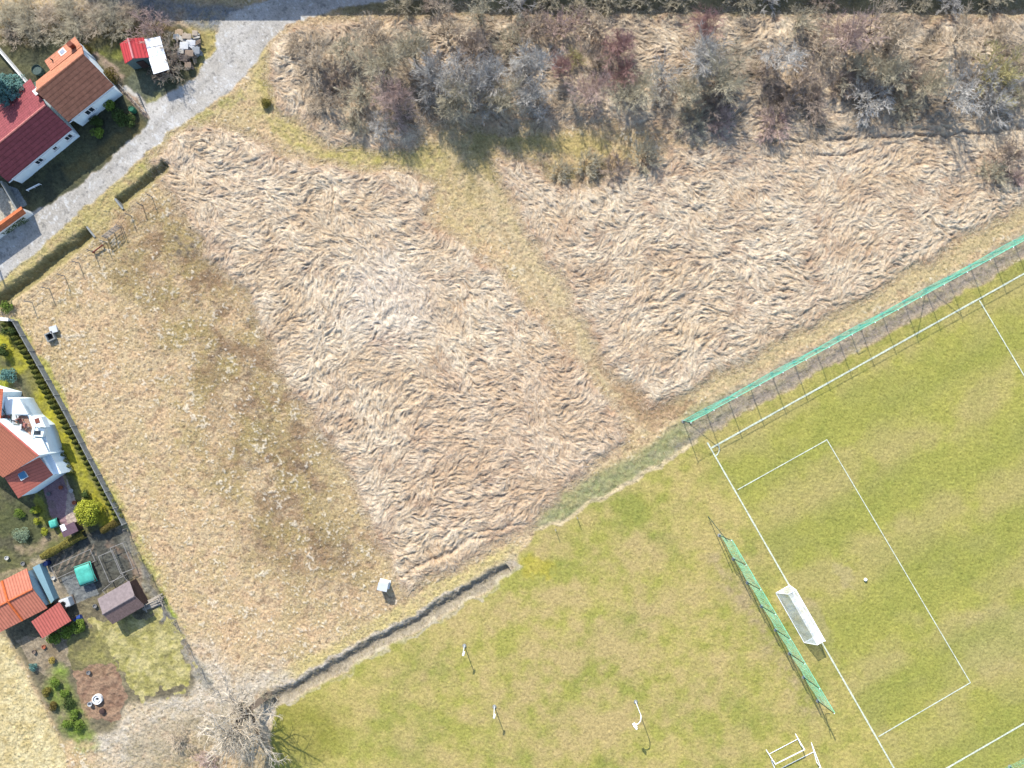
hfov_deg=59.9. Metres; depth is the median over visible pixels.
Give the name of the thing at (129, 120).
shrub
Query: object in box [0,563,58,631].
cottage
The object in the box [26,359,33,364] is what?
thuja
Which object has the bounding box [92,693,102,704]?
well ring
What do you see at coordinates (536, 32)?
bare bush
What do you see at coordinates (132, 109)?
barrel
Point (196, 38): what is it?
scrap boards
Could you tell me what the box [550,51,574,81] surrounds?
bare bush
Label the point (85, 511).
shrub
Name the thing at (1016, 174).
bare bush
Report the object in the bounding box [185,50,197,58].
scrap box
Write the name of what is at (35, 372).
thuja
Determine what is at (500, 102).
bare bush
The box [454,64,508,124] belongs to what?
bare bush
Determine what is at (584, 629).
sports field
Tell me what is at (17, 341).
thuja
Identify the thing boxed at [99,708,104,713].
planter
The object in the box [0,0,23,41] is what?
bare bush
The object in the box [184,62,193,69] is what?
scrap box
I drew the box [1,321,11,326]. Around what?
thuja
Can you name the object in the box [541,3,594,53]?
bare bush
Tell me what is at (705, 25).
bare bush
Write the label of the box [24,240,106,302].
wire fence
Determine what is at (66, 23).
bare bush
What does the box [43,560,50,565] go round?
barrel
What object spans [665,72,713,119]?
bare bush
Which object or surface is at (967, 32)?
bare tree
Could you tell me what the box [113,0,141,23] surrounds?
bare bush
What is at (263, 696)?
bare bush
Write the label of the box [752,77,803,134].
bare bush
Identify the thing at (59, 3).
bare bush
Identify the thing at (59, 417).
thuja
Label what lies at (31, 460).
terrace house
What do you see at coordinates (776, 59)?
bare tree
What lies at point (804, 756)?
training goal
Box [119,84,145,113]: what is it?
board fence
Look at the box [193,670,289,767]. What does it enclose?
bare tree
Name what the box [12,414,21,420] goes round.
terrace table
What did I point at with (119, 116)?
shrub
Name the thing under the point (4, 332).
shrub
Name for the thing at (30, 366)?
thuja
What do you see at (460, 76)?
bare bush
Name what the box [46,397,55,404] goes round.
thuja
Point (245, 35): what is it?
road
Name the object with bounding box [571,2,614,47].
bare bush
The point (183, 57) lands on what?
scrap box
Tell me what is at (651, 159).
bare bush
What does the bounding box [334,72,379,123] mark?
bare bush
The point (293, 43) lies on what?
bare bush
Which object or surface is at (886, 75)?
bare bush
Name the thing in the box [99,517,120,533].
box hedge
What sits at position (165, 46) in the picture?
bare bush
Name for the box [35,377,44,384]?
thuja
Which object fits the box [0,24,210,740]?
garden ground
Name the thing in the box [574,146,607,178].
bare bush
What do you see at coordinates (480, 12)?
bare tree
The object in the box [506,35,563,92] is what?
bare bush
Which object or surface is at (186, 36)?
scrap box
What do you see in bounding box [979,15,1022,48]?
bare bush
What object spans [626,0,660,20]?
bare bush
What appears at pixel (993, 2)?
bare bush
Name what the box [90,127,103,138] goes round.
shrub
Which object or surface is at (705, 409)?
ball net
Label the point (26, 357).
thuja
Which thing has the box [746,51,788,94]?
bare bush
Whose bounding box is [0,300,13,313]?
shrub
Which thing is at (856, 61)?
bare bush
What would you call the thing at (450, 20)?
bare tree
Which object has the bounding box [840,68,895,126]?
bare bush
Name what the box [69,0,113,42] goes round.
bare bush
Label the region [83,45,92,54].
shrub
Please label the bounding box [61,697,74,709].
shrub
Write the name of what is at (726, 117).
bare bush
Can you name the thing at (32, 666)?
shrub
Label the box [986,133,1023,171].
bare bush
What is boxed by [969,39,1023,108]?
bare bush
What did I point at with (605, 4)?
bare bush
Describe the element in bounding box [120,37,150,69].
red shed
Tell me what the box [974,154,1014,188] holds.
bare bush
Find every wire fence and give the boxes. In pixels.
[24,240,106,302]
[115,193,151,227]
[123,528,217,693]
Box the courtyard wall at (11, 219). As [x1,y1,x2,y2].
[0,207,33,238]
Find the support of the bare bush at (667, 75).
on the ground at (526, 278)
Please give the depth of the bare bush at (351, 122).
99.06 m
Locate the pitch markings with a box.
[707,273,1023,767]
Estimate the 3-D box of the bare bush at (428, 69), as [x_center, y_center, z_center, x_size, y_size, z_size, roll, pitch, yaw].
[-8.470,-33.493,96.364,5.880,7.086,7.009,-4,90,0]
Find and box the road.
[0,0,387,281]
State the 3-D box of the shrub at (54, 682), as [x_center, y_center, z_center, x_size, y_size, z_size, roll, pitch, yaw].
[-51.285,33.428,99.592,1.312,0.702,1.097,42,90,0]
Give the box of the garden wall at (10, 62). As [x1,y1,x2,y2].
[0,48,27,81]
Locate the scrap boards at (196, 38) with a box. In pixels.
[192,33,199,40]
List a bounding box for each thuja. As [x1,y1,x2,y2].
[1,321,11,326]
[6,330,17,336]
[9,334,21,340]
[13,339,23,345]
[17,344,26,349]
[19,348,28,355]
[23,353,30,359]
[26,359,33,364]
[28,363,37,369]
[31,368,40,374]
[33,373,43,379]
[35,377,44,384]
[38,383,48,389]
[41,388,51,394]
[44,393,53,399]
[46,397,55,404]
[49,402,59,409]
[53,408,62,414]
[56,413,65,419]
[59,418,68,425]
[61,422,71,429]
[64,427,73,435]
[66,469,75,475]
[68,433,75,439]
[71,438,79,444]
[83,460,90,465]
[105,500,115,506]
[111,508,121,515]
[113,513,123,520]
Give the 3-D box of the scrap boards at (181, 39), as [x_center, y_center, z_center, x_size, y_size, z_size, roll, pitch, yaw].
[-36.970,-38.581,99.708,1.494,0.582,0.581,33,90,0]
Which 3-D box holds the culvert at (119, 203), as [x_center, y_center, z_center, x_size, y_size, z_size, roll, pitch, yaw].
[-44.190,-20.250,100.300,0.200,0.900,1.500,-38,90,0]
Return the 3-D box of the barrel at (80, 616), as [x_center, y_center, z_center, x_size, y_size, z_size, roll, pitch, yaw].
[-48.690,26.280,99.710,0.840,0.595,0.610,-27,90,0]
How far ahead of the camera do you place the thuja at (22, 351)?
99.09 m
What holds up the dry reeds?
on the ground at (526, 278)
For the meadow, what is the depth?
100.00 m
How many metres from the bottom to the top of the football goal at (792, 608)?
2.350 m
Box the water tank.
[58,595,75,606]
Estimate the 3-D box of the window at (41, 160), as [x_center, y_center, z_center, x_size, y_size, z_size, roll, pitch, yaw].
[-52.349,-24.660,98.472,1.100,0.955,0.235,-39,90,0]
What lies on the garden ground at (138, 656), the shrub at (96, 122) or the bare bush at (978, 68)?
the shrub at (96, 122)
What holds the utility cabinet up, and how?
on the meadow
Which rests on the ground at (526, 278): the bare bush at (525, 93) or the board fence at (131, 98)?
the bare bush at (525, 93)
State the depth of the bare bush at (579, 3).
98.74 m
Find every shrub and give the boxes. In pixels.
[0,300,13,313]
[0,343,8,356]
[0,368,16,382]
[1,327,15,335]
[11,527,29,542]
[13,508,24,518]
[28,663,37,670]
[32,506,40,513]
[33,518,39,524]
[40,527,47,535]
[42,686,51,697]
[46,632,60,643]
[49,656,54,663]
[49,677,59,687]
[49,701,56,710]
[57,626,74,638]
[59,689,69,697]
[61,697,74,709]
[61,720,73,728]
[69,708,78,719]
[70,619,85,633]
[73,498,101,526]
[73,719,85,732]
[81,489,88,498]
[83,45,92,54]
[89,115,102,126]
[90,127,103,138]
[103,67,120,84]
[103,99,115,110]
[111,108,126,126]
[124,114,135,127]
[260,98,271,108]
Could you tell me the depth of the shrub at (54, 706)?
99.52 m
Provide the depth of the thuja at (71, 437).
99.16 m
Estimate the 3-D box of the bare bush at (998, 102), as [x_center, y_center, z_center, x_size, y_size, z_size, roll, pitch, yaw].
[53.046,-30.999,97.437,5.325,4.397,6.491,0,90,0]
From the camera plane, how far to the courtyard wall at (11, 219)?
98.03 m
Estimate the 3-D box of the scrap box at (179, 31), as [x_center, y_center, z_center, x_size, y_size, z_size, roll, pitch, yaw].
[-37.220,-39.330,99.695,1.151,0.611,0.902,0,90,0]
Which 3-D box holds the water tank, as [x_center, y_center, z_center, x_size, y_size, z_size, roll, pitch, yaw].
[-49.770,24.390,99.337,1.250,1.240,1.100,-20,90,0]
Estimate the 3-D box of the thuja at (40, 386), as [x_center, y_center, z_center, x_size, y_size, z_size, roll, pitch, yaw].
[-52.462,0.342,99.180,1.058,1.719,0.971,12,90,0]
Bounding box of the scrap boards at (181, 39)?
[177,33,185,41]
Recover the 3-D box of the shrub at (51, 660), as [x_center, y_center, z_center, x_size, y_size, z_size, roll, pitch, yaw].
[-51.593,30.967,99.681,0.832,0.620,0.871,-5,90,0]
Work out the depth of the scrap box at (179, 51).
99.41 m
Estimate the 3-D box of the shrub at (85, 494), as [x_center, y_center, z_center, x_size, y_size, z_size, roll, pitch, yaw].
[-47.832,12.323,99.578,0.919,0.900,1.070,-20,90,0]
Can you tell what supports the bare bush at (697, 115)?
on the ground at (526, 278)
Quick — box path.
[531,229,1023,529]
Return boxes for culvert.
[86,226,95,237]
[114,198,123,209]
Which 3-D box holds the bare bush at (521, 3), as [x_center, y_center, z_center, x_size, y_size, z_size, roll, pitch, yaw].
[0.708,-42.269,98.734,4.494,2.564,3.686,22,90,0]
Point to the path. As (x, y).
(613, 471)
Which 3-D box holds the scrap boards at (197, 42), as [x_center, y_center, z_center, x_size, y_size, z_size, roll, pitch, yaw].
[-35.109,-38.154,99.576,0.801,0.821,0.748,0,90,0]
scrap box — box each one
[175,29,182,35]
[177,48,184,54]
[179,42,191,50]
[180,54,190,62]
[182,32,194,39]
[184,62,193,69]
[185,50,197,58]
[186,38,197,48]
[192,30,199,36]
[192,46,202,56]
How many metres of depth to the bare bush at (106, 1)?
99.03 m
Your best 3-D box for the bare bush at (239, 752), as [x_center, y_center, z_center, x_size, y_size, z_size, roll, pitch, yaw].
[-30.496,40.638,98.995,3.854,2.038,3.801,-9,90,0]
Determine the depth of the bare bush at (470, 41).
96.14 m
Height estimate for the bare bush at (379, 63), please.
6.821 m
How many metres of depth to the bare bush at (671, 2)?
98.99 m
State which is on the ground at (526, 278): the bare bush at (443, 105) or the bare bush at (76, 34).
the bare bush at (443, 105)
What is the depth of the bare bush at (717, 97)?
98.05 m
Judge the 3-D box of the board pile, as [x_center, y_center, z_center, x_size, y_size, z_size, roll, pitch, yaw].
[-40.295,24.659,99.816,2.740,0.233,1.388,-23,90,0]
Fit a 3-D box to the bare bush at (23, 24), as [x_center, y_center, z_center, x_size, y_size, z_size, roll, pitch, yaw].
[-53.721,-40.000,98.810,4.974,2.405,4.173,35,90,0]
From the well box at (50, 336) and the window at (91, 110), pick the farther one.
the well box at (50, 336)
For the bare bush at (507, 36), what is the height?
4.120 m
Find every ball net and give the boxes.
[681,235,1023,422]
[708,516,834,713]
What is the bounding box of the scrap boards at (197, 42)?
[195,39,201,47]
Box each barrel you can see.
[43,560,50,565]
[73,614,82,620]
[128,106,136,113]
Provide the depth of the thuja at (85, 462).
99.03 m
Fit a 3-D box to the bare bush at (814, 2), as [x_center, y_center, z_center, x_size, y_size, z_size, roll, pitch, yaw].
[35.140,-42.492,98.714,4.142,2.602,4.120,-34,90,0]
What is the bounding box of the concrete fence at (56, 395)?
[11,320,126,524]
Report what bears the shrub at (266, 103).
on the ground at (526, 278)
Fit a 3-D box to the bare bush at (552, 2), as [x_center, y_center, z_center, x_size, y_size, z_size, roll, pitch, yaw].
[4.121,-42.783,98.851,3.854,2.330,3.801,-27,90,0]
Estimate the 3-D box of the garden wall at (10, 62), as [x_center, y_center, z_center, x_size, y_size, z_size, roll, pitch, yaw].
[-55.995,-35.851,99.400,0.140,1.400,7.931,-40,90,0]
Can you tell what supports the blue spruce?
on the garden ground at (138, 656)
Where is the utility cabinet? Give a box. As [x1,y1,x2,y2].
[377,578,390,591]
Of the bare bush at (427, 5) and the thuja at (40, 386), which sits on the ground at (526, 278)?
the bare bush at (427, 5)
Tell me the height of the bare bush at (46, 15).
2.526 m
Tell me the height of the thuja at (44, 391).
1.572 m
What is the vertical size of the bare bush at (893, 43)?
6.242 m
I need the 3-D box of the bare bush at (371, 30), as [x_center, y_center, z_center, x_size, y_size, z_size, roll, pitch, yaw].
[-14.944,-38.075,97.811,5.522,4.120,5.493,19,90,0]
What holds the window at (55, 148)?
in the house at (37, 131)
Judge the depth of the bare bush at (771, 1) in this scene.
99.08 m
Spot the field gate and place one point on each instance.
(110, 231)
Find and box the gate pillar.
[0,317,14,320]
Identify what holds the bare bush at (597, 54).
on the ground at (526, 278)
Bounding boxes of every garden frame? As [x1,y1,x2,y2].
[51,549,96,578]
[98,549,126,582]
[110,541,135,573]
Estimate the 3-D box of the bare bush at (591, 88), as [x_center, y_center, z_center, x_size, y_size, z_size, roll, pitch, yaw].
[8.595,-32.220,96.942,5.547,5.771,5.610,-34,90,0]
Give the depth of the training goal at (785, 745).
99.42 m
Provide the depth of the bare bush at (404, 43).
95.72 m
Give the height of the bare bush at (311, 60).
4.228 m
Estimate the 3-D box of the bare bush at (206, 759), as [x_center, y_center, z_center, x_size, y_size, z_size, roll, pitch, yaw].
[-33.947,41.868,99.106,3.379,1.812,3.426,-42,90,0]
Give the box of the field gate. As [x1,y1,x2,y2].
[102,225,120,238]
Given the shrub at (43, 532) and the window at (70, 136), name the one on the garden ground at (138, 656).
the shrub at (43, 532)
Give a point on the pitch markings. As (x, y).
(823, 385)
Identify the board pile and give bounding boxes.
[142,593,163,611]
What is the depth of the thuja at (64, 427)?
99.01 m
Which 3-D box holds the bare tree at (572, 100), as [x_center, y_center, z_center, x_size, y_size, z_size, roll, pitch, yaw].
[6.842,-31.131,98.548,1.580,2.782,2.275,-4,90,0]
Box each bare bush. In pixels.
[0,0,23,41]
[0,19,26,49]
[7,0,45,17]
[8,7,51,45]
[19,17,50,47]
[29,0,70,35]
[43,0,90,45]
[50,0,83,16]
[65,22,90,41]
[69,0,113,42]
[85,0,135,43]
[90,0,121,12]
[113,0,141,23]
[123,3,173,45]
[146,28,179,64]
[147,69,167,82]
[158,47,189,86]
[164,725,199,755]
[166,42,192,63]
[191,750,218,767]
[225,731,253,767]
[257,688,273,708]
[280,30,308,57]
[292,30,333,85]
[303,82,347,116]
[320,30,364,72]
[320,58,353,97]
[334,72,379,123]
[339,108,372,140]
[348,37,407,91]
[352,10,403,57]
[367,68,421,133]
[367,110,402,142]
[378,21,435,68]
[383,0,420,20]
[402,65,429,99]
[408,44,459,114]
[421,0,442,11]
[427,46,483,110]
[433,74,486,126]
[449,20,493,67]
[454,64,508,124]
[463,45,512,97]
[479,70,529,121]
[488,10,540,65]
[498,0,538,17]
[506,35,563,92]
[506,74,555,121]
[511,1,560,41]
[534,0,560,15]
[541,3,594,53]
[547,159,574,183]
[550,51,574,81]
[561,0,596,21]
[563,44,587,71]
[563,70,612,112]
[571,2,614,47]
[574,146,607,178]
[583,42,617,71]
[593,0,624,18]
[595,152,632,194]
[596,24,636,69]
[596,50,642,92]
[599,60,664,119]
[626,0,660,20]
[628,134,665,176]
[651,46,684,101]
[661,0,697,20]
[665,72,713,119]
[671,100,712,146]
[679,20,735,86]
[681,3,727,41]
[690,32,756,105]
[693,76,732,124]
[706,100,735,142]
[721,0,756,17]
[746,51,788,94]
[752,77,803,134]
[753,104,793,144]
[760,0,786,15]
[778,1,828,40]
[782,51,830,89]
[793,73,834,126]
[799,24,846,72]
[805,0,840,19]
[813,6,889,62]
[825,67,859,100]
[837,45,889,96]
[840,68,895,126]
[865,10,926,61]
[866,47,918,94]
[882,79,929,129]
[887,45,935,89]
[906,0,931,17]
[911,49,958,106]
[936,0,963,17]
[956,54,1020,111]
[968,72,1022,129]
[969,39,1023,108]
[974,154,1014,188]
[979,0,1012,18]
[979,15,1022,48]
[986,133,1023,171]
[990,42,1023,80]
[1000,166,1023,187]
[1003,79,1023,115]
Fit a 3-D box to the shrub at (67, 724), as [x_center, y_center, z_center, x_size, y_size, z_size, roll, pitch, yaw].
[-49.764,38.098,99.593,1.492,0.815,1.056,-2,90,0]
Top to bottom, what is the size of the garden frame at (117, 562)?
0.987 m
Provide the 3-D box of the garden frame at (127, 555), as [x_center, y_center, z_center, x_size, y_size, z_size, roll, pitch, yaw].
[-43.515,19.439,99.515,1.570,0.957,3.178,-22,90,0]
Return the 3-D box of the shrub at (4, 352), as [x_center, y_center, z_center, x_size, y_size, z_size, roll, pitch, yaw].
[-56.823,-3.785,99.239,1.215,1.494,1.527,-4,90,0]
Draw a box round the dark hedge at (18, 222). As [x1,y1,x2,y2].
[1,217,28,234]
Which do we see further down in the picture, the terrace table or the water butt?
the terrace table
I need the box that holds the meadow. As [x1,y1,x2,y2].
[16,169,407,682]
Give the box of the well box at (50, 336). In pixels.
[44,325,58,341]
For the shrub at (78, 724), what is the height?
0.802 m
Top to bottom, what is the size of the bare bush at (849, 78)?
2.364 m
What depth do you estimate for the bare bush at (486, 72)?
95.91 m
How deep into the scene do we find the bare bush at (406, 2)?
98.78 m
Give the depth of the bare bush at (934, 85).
96.34 m
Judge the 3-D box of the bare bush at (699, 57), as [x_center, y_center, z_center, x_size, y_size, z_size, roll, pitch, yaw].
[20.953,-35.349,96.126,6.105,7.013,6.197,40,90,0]
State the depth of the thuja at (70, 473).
99.33 m
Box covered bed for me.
[73,561,98,586]
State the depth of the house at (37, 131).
96.25 m
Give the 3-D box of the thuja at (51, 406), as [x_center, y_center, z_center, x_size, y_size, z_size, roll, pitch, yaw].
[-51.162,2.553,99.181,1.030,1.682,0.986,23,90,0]
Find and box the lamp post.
[632,700,640,729]
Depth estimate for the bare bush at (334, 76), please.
99.17 m
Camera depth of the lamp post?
95.88 m
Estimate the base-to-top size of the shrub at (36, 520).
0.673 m
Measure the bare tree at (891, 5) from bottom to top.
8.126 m
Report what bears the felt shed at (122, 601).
on the garden ground at (138, 656)
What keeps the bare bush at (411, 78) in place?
on the ground at (526, 278)
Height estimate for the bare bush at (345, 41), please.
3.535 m
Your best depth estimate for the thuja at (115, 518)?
98.96 m
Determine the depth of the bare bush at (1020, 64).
98.07 m
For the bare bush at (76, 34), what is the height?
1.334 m
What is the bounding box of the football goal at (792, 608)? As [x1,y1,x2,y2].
[776,585,824,644]
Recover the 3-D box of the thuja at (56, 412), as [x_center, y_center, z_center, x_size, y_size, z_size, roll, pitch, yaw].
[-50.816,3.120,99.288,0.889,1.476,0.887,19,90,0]
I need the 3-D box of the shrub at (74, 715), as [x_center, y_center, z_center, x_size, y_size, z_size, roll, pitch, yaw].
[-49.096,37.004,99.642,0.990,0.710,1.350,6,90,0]
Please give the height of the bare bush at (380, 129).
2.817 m
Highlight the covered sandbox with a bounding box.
[48,518,60,528]
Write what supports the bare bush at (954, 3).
on the ground at (526, 278)
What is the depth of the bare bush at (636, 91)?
96.12 m
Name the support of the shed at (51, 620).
on the garden ground at (138, 656)
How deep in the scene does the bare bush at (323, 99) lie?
98.83 m
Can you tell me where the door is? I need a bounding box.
[136,61,149,67]
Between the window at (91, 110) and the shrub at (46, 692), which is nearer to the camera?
the window at (91, 110)
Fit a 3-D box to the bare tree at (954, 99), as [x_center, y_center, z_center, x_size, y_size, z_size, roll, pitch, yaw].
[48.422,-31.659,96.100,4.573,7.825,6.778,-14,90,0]
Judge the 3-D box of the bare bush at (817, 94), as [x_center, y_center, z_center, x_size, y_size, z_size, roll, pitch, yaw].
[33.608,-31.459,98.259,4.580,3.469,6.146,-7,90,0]
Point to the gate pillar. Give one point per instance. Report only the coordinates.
(4, 319)
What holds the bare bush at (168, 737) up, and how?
on the ground at (526, 278)
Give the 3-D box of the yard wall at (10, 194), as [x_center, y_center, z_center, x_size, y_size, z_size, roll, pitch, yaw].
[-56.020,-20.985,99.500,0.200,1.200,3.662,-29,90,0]
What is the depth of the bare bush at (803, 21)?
97.89 m
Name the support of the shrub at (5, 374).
on the garden ground at (138, 656)
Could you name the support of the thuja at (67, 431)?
on the garden ground at (138, 656)
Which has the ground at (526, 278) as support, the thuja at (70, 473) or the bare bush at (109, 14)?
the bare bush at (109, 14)
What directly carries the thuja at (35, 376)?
on the garden ground at (138, 656)
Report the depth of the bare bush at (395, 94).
96.43 m
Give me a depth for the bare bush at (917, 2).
98.93 m
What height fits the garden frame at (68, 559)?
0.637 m
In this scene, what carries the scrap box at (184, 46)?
on the garden ground at (138, 656)
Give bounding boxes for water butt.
[31,64,44,76]
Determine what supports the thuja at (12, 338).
on the garden ground at (138, 656)
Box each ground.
[0,0,1023,767]
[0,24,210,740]
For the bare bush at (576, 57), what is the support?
on the ground at (526, 278)
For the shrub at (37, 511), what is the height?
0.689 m
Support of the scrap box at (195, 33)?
on the garden ground at (138, 656)
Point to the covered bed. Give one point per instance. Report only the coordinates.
(86, 573)
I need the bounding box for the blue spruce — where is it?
[0,73,35,107]
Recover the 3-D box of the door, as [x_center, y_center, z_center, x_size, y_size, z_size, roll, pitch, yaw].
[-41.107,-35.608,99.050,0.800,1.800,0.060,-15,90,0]
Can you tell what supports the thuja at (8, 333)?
on the garden ground at (138, 656)
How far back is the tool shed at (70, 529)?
98.42 m
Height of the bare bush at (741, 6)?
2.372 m
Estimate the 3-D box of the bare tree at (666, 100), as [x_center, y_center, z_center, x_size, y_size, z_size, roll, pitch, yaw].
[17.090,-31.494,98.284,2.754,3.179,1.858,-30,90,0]
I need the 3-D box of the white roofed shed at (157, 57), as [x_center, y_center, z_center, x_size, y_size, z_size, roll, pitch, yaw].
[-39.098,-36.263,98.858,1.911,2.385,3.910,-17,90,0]
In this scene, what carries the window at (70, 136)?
in the house at (37, 131)
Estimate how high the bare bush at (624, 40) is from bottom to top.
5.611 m
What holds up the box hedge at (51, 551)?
on the garden ground at (138, 656)
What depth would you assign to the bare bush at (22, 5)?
98.74 m
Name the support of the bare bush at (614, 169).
on the ground at (526, 278)
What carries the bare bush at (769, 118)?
on the ground at (526, 278)
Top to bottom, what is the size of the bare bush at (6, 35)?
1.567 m
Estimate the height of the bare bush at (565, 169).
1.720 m
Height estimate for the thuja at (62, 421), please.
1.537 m
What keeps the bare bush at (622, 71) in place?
on the ground at (526, 278)
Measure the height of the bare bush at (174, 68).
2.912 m
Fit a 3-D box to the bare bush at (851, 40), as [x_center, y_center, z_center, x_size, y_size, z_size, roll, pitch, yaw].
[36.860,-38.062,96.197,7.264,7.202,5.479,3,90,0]
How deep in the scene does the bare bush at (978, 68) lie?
97.73 m
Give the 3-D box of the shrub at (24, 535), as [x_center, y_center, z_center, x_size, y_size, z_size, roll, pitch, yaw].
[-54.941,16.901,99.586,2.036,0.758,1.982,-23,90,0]
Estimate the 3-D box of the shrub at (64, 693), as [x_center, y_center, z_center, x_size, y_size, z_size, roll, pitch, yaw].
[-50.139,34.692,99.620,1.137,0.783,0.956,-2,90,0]
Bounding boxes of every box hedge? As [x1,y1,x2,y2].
[39,530,86,559]
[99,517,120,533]
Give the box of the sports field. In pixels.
[270,259,1023,767]
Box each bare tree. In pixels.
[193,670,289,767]
[419,0,478,48]
[462,0,496,29]
[569,93,579,111]
[658,88,674,108]
[757,35,809,76]
[850,0,922,50]
[940,58,982,117]
[947,0,986,57]
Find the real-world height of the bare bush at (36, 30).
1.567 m
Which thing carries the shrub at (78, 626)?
on the garden ground at (138, 656)
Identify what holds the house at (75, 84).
on the garden ground at (138, 656)
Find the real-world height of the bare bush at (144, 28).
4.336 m
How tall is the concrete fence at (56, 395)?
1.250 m
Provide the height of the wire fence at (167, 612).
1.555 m
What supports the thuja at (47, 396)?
on the garden ground at (138, 656)
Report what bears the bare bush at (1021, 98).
on the ground at (526, 278)
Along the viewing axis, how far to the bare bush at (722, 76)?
95.81 m
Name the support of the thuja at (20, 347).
on the garden ground at (138, 656)
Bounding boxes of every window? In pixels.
[35,158,45,165]
[52,146,59,151]
[64,133,74,141]
[83,106,96,116]
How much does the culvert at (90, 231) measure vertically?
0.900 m
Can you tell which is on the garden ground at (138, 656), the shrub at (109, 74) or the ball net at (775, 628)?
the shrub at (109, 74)
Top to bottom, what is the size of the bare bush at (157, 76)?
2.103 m
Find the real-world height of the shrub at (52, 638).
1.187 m
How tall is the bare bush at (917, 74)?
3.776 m
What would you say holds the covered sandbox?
on the garden ground at (138, 656)
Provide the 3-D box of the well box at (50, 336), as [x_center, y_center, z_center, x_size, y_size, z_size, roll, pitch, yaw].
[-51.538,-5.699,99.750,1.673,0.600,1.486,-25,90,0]
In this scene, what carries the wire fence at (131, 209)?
on the meadow
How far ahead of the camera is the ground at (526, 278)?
100.00 m
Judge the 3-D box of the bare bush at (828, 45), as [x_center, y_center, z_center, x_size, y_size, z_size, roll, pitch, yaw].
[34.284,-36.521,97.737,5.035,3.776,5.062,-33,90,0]
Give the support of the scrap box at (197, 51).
on the garden ground at (138, 656)
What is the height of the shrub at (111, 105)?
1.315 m
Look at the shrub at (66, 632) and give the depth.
99.20 m
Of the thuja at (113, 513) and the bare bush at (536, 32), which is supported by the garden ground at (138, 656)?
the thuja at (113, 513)
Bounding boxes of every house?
[0,79,79,182]
[0,386,72,497]
[35,37,122,125]
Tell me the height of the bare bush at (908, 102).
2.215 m
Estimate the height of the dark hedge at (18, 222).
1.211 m
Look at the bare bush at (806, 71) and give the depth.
97.96 m
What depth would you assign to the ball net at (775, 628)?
97.75 m
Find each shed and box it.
[31,601,75,637]
[60,521,82,536]
[98,579,147,623]
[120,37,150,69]
[144,36,175,78]
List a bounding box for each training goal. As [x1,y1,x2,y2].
[766,734,804,764]
[771,742,820,767]
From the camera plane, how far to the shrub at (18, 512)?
99.54 m
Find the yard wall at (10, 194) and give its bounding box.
[0,181,19,209]
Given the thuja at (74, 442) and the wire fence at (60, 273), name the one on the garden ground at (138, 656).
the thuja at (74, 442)
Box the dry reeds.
[150,6,1023,593]
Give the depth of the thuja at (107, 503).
98.83 m
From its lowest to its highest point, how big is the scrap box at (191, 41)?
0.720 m
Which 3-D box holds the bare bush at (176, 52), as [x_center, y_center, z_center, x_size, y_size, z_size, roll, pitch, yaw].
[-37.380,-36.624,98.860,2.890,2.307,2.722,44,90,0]

